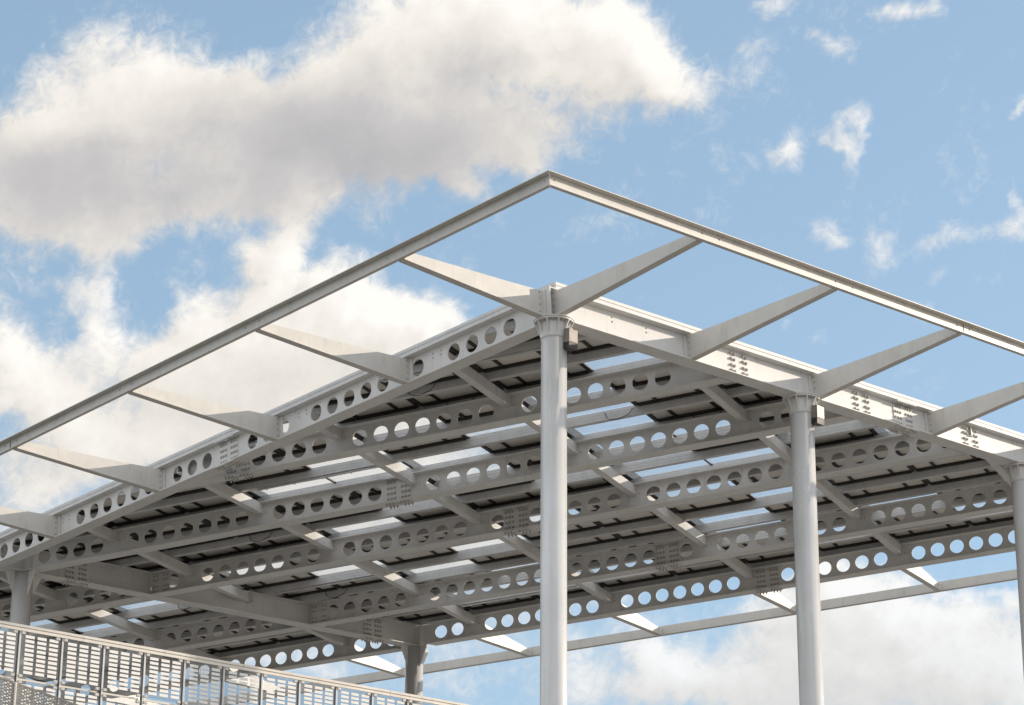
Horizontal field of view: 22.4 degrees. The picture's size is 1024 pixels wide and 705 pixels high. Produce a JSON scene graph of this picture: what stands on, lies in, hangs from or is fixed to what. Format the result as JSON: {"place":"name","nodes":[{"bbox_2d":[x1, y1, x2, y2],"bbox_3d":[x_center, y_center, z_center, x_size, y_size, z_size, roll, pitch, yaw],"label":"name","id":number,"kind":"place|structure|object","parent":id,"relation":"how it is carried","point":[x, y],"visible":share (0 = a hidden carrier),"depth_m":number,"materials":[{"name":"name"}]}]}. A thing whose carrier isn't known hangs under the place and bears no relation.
{"place":"outdoors","nodes":[
{"label":"outdoors","id":0,"kind":"place"},
{"bbox_2d":[0,0,1023,704],"bbox_3d":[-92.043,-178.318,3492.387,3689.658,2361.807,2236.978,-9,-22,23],"label":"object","id":1,"kind":"structure","parent":0,"point":[112,142],"depth_m":3962.27,"materials":[{"name":"white"}]},
{"bbox_3d":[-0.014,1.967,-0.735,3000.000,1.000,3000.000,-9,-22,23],"label":"ground","id":2,"kind":"structure","parent":0,"visible":0},
{"bbox_2d":[0,170,1023,704],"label":"solar canopy","id":3,"kind":"object","parent":2,"relation":"on","point":[182,532],"visible":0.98,"depth_m":59.30,"materials":[{"name":"metal"}]},
{"bbox_2d":[563,323,577,351],"bbox_3d":[1.084,-0.332,48.706,0.230,0.623,0.232,18,-27,-40],"label":"floodlight","id":4,"kind":"object","parent":3,"relation":"attached to","point":[570,340],"visible":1,"depth_m":48.59,"materials":[{"name":"silver metal"}]},
{"bbox_2d":[811,401,823,425],"bbox_3d":[6.285,1.207,53.302,0.230,0.623,0.232,18,-27,-40],"label":"floodlight","id":5,"kind":"object","parent":3,"relation":"attached to","point":[817,415],"visible":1,"depth_m":53.18,"materials":[{"name":"silver metal"}]},
{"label":"elevated path","id":6,"kind":"structure","parent":0,"visible":0},
{"bbox_2d":[0,620,468,704],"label":"metal railing","id":7,"kind":"object","parent":6,"relation":"on","point":[222,665],"visible":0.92,"depth_m":46.78,"materials":[{"name":"metal"}]},
{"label":"stair flight","id":8,"kind":"structure","parent":0,"visible":0},
{"bbox_2d":[0,676,77,704],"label":"fence","id":9,"kind":"object","parent":8,"relation":"on","point":[14,695],"visible":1,"depth_m":43.13,"materials":[{"name":"metal"}]}
]}

